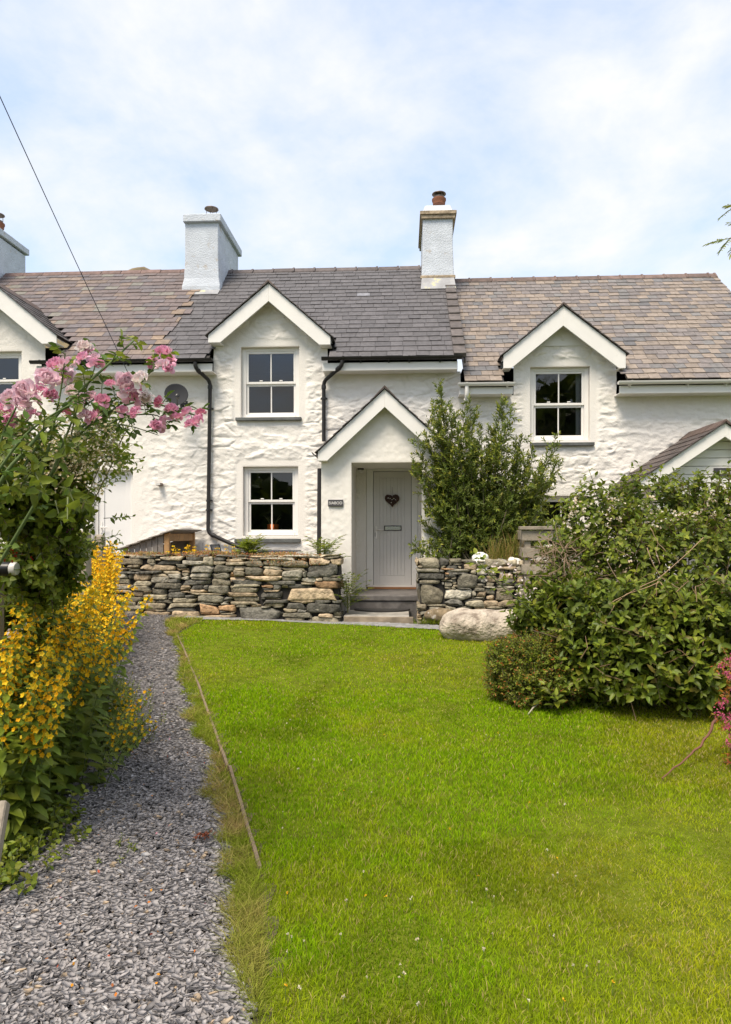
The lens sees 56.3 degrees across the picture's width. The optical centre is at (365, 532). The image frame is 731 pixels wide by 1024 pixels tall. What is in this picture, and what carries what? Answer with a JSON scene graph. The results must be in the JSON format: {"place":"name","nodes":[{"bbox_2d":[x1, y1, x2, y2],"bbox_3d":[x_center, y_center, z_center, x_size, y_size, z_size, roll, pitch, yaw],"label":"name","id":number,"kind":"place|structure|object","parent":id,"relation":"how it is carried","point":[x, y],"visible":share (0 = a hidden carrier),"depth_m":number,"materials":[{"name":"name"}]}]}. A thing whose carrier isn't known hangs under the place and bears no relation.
{"place":"outdoors","nodes":[
{"label":"outdoors","id":0,"kind":"place"},
{"bbox_2d":[45,267,149,347],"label":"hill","id":1,"kind":"structure","parent":0,"point":[65,345],"depth_m":73.95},
{"bbox_2d":[0,614,237,1023],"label":"gravel path","id":2,"kind":"structure","parent":0,"point":[139,839],"depth_m":3.89,"materials":[{"name":"grey gravel"}]},
{"bbox_2d":[0,712,258,1023],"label":"slate chips","id":3,"kind":"object","parent":2,"relation":"on","point":[105,1005],"visible":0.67,"depth_m":2.60,"materials":[{"name":"grey gravel"}]},
{"bbox_2d":[0,800,9,860],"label":"timber board","id":4,"kind":"object","parent":3,"relation":"on","point":[4,808],"visible":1,"depth_m":2.70,"materials":[{"name":"grey wood"}]},
{"bbox_2d":[96,832,137,863],"bbox_3d":[-1.094,1.410,3.037,0.160,0.062,0.216,0,0,3],"label":"path weed","id":5,"kind":"object","parent":3,"relation":"on","point":[134,848],"visible":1,"depth_m":3.06,"materials":[{"name":"green plant"}]},
{"bbox_2d":[45,672,209,996],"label":"fallen petals","id":6,"kind":"object","parent":3,"relation":"on","point":[112,984],"visible":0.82,"depth_m":2.44,"materials":[{"name":"pink plant"}]},
{"bbox_2d":[93,671,166,757],"bbox_3d":[-1.860,1.310,5.165,0.630,0.207,2.040,0,0,-23],"label":"ground cover","id":7,"kind":"object","parent":3,"relation":"on","point":[137,733],"visible":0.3,"depth_m":5.00,"materials":[{"name":"green plant"}]},
{"bbox_2d":[193,830,215,839],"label":"dead leaf","id":8,"kind":"object","parent":3,"relation":"on","point":[204,834],"visible":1,"depth_m":3.17,"materials":[{"name":"brown plant"}]},
{"bbox_2d":[106,612,195,713],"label":"slate chips","id":9,"kind":"object","parent":2,"relation":"on","point":[154,659],"visible":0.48,"depth_m":6.75,"materials":[{"name":"grey gravel"}]},
{"bbox_2d":[162,614,288,1023],"bbox_3d":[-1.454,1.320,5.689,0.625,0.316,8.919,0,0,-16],"label":"verge grass","id":10,"kind":"structure","parent":0,"point":[251,940],"depth_m":2.93,"materials":[{"name":"green plant"}]},
{"bbox_2d":[0,0,730,370],"label":"sky","id":11,"kind":"structure","parent":0,"point":[563,138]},
{"bbox_2d":[354,608,409,611],"bbox_3d":[0.250,1.201,10.608,0.891,0.019,0.340,0,0,3],"label":"door mat","id":12,"kind":"object","parent":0,"point":[377,610],"depth_m":10.63,"materials":[{"name":"rubber"}]},
{"bbox_2d":[173,619,730,1023],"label":"lawn","id":13,"kind":"structure","parent":0,"point":[693,831],"depth_m":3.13,"materials":[{"name":"green plant"}]},
{"bbox_2d":[184,616,438,628],"bbox_3d":[0.025,1.270,9.413,5.400,0.117,2.000,0,0,3],"label":"slate edging","id":14,"kind":"object","parent":13,"relation":"on","point":[408,625],"visible":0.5,"depth_m":9.83,"materials":[{"name":"grey stone"}]},
{"bbox_2d":[413,616,439,624],"bbox_3d":[0.933,1.236,9.743,0.614,0.142,0.417,0,0,3],"label":"grass tuft","id":15,"kind":"object","parent":14,"relation":"on","point":[429,622],"visible":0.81,"depth_m":9.71,"materials":[{"name":"green plant"}]},
{"bbox_2d":[238,628,614,1012],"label":"clover flowers","id":16,"kind":"object","parent":13,"relation":"on","point":[343,996],"visible":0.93,"depth_m":2.45,"materials":[{"name":"white plant"}]},
{"bbox_2d":[439,608,515,641],"bbox_3d":[1.482,1.190,8.665,1.096,0.464,0.674,0,0,3],"label":"boulder","id":17,"kind":"object","parent":13,"relation":"on","point":[476,625],"visible":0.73,"depth_m":8.39,"materials":[{"name":"beige stone"}]},
{"bbox_2d":[479,627,596,710],"bbox_3d":[1.560,1.105,5.633,1.176,0.678,0.773,0,0,-27],"label":"spiraea","id":18,"kind":"object","parent":13,"relation":"on","point":[519,674],"visible":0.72,"depth_m":5.46,"materials":[{"name":"green plant"}]},
{"bbox_2d":[466,460,730,633],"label":"bramble","id":19,"kind":"object","parent":13,"relation":"on","point":[672,547],"visible":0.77,"depth_m":6.29,"materials":[{"name":"green plant"}]},
{"bbox_2d":[499,486,730,718],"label":"hydrangea","id":20,"kind":"object","parent":13,"relation":"on","point":[679,645],"visible":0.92,"depth_m":5.18,"materials":[{"name":"green plant"}]},
{"bbox_2d":[662,718,717,778],"bbox_3d":[1.973,1.295,4.140,0.679,0.240,0.031,0,0,-37],"label":"fallen branch","id":21,"kind":"object","parent":13,"relation":"on","point":[704,738],"visible":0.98,"depth_m":4.20,"materials":[{"name":"brown wood"}]},
{"bbox_2d":[709,647,730,765],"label":"pink spiraea","id":22,"kind":"object","parent":13,"relation":"on","point":[727,674],"visible":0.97,"depth_m":4.15,"materials":[{"name":"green plant"}]},
{"bbox_2d":[340,573,727,618],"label":"terrace paving","id":23,"kind":"structure","parent":0,"point":[343,607],"depth_m":10.57,"materials":[{"name":"grey stone"}]},
{"bbox_2d":[114,529,201,553],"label":"log store","id":24,"kind":"structure","parent":23,"relation":"on","point":[181,539],"depth_m":10.77,"materials":[{"name":"wood"}]},
{"bbox_2d":[210,544,220,551],"bbox_3d":[-2.203,0.591,11.190,0.567,0.818,0.528,0,0,3],"label":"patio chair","id":25,"kind":"object","parent":23,"relation":"on","point":[212,546],"visible":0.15,"depth_m":11.19,"materials":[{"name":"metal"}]},
{"bbox_2d":[258,550,300,560],"bbox_3d":[-1.428,0.643,11.197,0.652,0.715,0.700,0,0,3],"label":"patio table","id":26,"kind":"object","parent":23,"relation":"on","point":[289,551],"visible":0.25,"depth_m":11.12,"materials":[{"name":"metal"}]},
{"bbox_2d":[408,378,565,560],"bbox_3d":[1.889,-0.781,10.589,2.482,3.264,1.244,0,0,3],"label":"willow shrub","id":27,"kind":"object","parent":23,"relation":"on","point":[470,512],"visible":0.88,"depth_m":10.40,"materials":[{"name":"green plant"}]},
{"bbox_2d":[455,272,730,577],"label":"cottage","id":28,"kind":"structure","parent":23,"relation":"on","point":[609,378],"depth_m":11.86,"materials":[{"name":"paint"}]},
{"bbox_2d":[530,368,594,445],"bbox_3d":[3.402,-2.195,11.922,1.093,1.377,0.337,0,0,3],"label":"window","id":29,"kind":"structure","parent":28,"relation":"in","point":[581,405],"depth_m":11.93,"materials":[{"name":"white wood"}]},
{"bbox_2d":[539,496,586,546],"bbox_3d":[3.417,-0.173,11.952,0.887,0.944,0.102,0,0,3],"label":"window","id":30,"kind":"structure","parent":28,"relation":"in","point":[556,497],"depth_m":11.92,"materials":[{"name":"white glass"}]},
{"bbox_2d":[713,468,730,476],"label":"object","id":31,"kind":"object","parent":28,"relation":"attached to","point":[717,469],"visible":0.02,"depth_m":10.54,"materials":[{"name":"stone"}]},
{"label":"ground","id":32,"kind":"structure","parent":0,"visible":0},
{"bbox_2d":[0,530,105,686],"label":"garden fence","id":33,"kind":"object","parent":32,"relation":"on","point":[88,568],"visible":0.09,"depth_m":6.17,"materials":[{"name":"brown wood"}]},
{"bbox_2d":[0,213,242,553],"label":"cottage","id":34,"kind":"structure","parent":32,"relation":"on","point":[39,311],"depth_m":12.44,"materials":[{"name":"paint"}]},
{"bbox_2d":[0,352,21,407],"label":"window","id":35,"kind":"structure","parent":34,"relation":"in","point":[15,354],"depth_m":12.47,"materials":[{"name":"white glass"}]},
{"bbox_2d":[0,97,127,371],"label":"overhead cable","id":36,"kind":"object","parent":34,"relation":"attached to","point":[56,219],"visible":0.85,"depth_m":8.98,"materials":[{"name":"black rubber"}]},
{"bbox_2d":[47,552,343,621],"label":"dry stone wall","id":37,"kind":"structure","parent":32,"relation":"on","point":[208,585],"depth_m":10.04,"materials":[{"name":"grey stone"}]},
{"bbox_2d":[166,544,208,553],"bbox_3d":[-2.802,0.416,10.615,0.679,0.515,0.378,0,0,21],"label":"yellow loosestrife","id":38,"kind":"object","parent":37,"relation":"on","point":[187,551],"visible":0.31,"depth_m":10.62,"materials":[{"name":"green plant"}]},
{"bbox_2d":[107,549,321,566],"bbox_3d":[-2.614,0.366,10.293,4.093,0.260,0.576,0,0,3],"label":"stonecrop","id":39,"kind":"object","parent":37,"relation":"on","point":[204,552],"visible":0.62,"depth_m":10.14,"materials":[{"name":"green plant"}]},
{"bbox_2d":[232,534,270,553],"bbox_3d":[-1.739,0.240,10.351,0.624,0.462,0.558,0,0,3],"label":"ferny shrub","id":40,"kind":"object","parent":37,"relation":"on","point":[249,546],"visible":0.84,"depth_m":10.31,"materials":[{"name":"green plant"}]},
{"bbox_2d":[298,535,350,557],"bbox_3d":[-0.602,0.287,10.501,0.802,0.528,0.818,0,0,3],"label":"elder sapling","id":41,"kind":"object","parent":37,"relation":"on","point":[323,544],"visible":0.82,"depth_m":10.47,"materials":[{"name":"green plant"}]},
{"bbox_2d":[175,632,261,871],"bbox_3d":[-1.433,1.393,5.810,0.085,0.274,6.116,0,0,-19],"label":"edging board","id":42,"kind":"object","parent":32,"relation":"on","point":[253,844],"visible":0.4,"depth_m":3.88,"materials":[{"name":"brown wood"}]},
{"bbox_2d":[151,191,465,610],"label":"cottage","id":43,"kind":"structure","parent":32,"relation":"on","point":[323,386],"depth_m":12.14,"materials":[{"name":"paint"}]},
{"bbox_2d":[164,384,187,407],"bbox_3d":[-3.248,-2.364,11.833,0.379,0.436,0.774,0,0,3],"label":"satellite dish","id":44,"kind":"object","parent":43,"relation":"attached to","point":[178,395],"visible":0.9,"depth_m":11.77,"materials":[{"name":"black plastic"}]},
{"bbox_2d":[234,467,300,542],"bbox_3d":[-1.730,-0.504,12.166,1.174,1.348,0.250,0,0,3],"label":"window","id":45,"kind":"structure","parent":43,"relation":"in","point":[247,470],"depth_m":12.21,"materials":[{"name":"white wood"}]},
{"bbox_2d":[235,348,301,420],"bbox_3d":[-1.712,-2.647,12.165,1.174,1.315,0.250,0,0,3],"label":"window","id":46,"kind":"structure","parent":43,"relation":"in","point":[246,416],"depth_m":12.21,"materials":[{"name":"white wood"}]},
{"bbox_2d":[264,516,279,529],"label":"potted plant","id":47,"kind":"object","parent":43,"relation":"on","point":[275,526],"visible":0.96,"depth_m":12.30,"materials":[{"name":"orange ceramic"}]},
{"bbox_2d":[328,500,342,506],"bbox_3d":[-0.478,-0.478,10.923,0.243,0.111,0.016,0,0,3],"label":"house sign","id":48,"kind":"object","parent":43,"relation":"attached to","point":[335,503],"visible":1,"depth_m":10.92,"materials":[{"name":"stone"}]},
{"bbox_2d":[385,494,399,506],"bbox_3d":[0.468,-0.634,12.001,0.260,0.352,0.054,0,0,3],"label":"heart wreath","id":49,"kind":"object","parent":43,"relation":"hanging from","point":[391,500],"visible":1,"depth_m":11.99,"materials":[{"name":"wicker"}]},
{"bbox_2d":[344,589,417,627],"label":"stone steps","id":50,"kind":"structure","parent":32,"relation":"on","point":[395,598],"depth_m":10.78,"materials":[{"name":"stone"}]},
{"bbox_2d":[334,569,370,612],"bbox_3d":[-0.248,0.860,10.180,0.788,0.660,0.748,0,0,-29],"label":"elder sapling","id":51,"kind":"object","parent":50,"relation":"on","point":[345,584],"visible":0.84,"depth_m":10.15,"materials":[{"name":"green plant"}]},
{"bbox_2d":[415,557,631,628],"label":"dry stone wall","id":52,"kind":"structure","parent":32,"relation":"on","point":[453,583],"depth_m":9.85,"materials":[{"name":"grey stone"}]},
{"bbox_2d":[424,608,451,620],"bbox_3d":[1.083,1.175,9.848,0.470,0.197,0.300,0,0,3],"label":"moss stone","id":53,"kind":"object","parent":52,"relation":"on","point":[436,613],"visible":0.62,"depth_m":9.73,"materials":[{"name":"beige stone"}]},
{"bbox_2d":[472,552,488,563],"bbox_3d":[1.681,0.403,9.972,0.255,0.250,0.237,0,0,3],"label":"quartz stone","id":54,"kind":"object","parent":52,"relation":"on","point":[478,556],"visible":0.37,"depth_m":9.89,"materials":[{"name":"white stone"}]},
{"bbox_2d":[477,535,505,558],"bbox_3d":[1.804,0.217,9.981,0.504,0.446,0.603,0,0,3],"label":"grass tuft","id":55,"kind":"object","parent":52,"relation":"on","point":[492,551],"visible":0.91,"depth_m":9.94,"materials":[{"name":"green plant"}]},
{"bbox_2d":[493,527,523,560],"bbox_3d":[2.176,0.166,9.973,0.510,0.548,0.536,0,0,31],"label":"grass tuft","id":56,"kind":"object","parent":52,"relation":"on","point":[507,555],"visible":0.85,"depth_m":9.96,"materials":[{"name":"green plant"}]},
{"bbox_2d":[508,557,520,565],"bbox_3d":[2.167,0.434,9.918,0.191,0.182,0.166,0,0,3],"label":"quartz stone","id":57,"kind":"object","parent":52,"relation":"on","point":[512,558],"visible":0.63,"depth_m":9.88,"materials":[{"name":"white stone"}]},
{"bbox_2d":[516,526,608,597],"bbox_3d":[2.825,0.630,9.898,1.259,1.448,0.640,0,0,3],"label":"timber bin","id":58,"kind":"object","parent":52,"relation":"on","point":[527,535],"visible":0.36,"depth_m":9.64,"materials":[{"name":"grey wood"}]},
{"bbox_2d":[702,204,730,259],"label":"rowan tree","id":59,"kind":"object","parent":32,"relation":"on","point":[720,240],"visible":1,"depth_m":4.48,"materials":[{"name":"green plant"}]},
{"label":"flower bed","id":60,"kind":"structure","parent":0,"visible":0},
{"bbox_2d":[0,784,91,894],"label":"ground cover","id":61,"kind":"object","parent":60,"relation":"on","point":[21,846],"visible":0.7,"depth_m":3.01,"materials":[{"name":"green plant"}]},
{"bbox_2d":[0,384,144,649],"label":"honeysuckle","id":62,"kind":"object","parent":60,"relation":"on","point":[54,542],"visible":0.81,"depth_m":2.79,"materials":[{"name":"green plant"}]},
{"bbox_2d":[0,562,19,575],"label":"garden lamp","id":63,"kind":"object","parent":62,"relation":"attached to","point":[6,568],"visible":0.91,"depth_m":3.08,"materials":[{"name":"white plastic"}]},
{"bbox_2d":[0,584,152,840],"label":"yellow loosestrife","id":64,"kind":"object","parent":60,"relation":"on","point":[49,720],"visible":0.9,"depth_m":3.39,"materials":[{"name":"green plant"}]},
{"bbox_2d":[54,560,137,730],"bbox_3d":[-2.445,0.823,5.697,0.731,1.172,2.448,0,0,-28],"label":"yellow loosestrife","id":65,"kind":"object","parent":60,"relation":"on","point":[104,618],"visible":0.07,"depth_m":5.25,"materials":[{"name":"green plant"}]},
{"bbox_2d":[68,539,125,660],"bbox_3d":[-3.316,0.695,8.200,0.810,1.286,3.104,0,0,-21],"label":"yellow loosestrife","id":66,"kind":"object","parent":60,"relation":"on","point":[109,576],"visible":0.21,"depth_m":7.64,"materials":[{"name":"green plant"}]},
{"bbox_2d":[0,328,209,592],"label":"rose bush","id":67,"kind":"object","parent":60,"relation":"on","point":[20,393],"visible":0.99,"depth_m":2.24,"materials":[{"name":"pink plant"}]},
{"bbox_2d":[80,686,160,791],"bbox_3d":[-1.557,1.197,4.219,0.444,0.526,1.130,0,0,-27],"label":"yellow loosestrife","id":68,"kind":"object","parent":60,"relation":"on","point":[119,726],"visible":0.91,"depth_m":3.98,"materials":[{"name":"green plant"}]}
]}

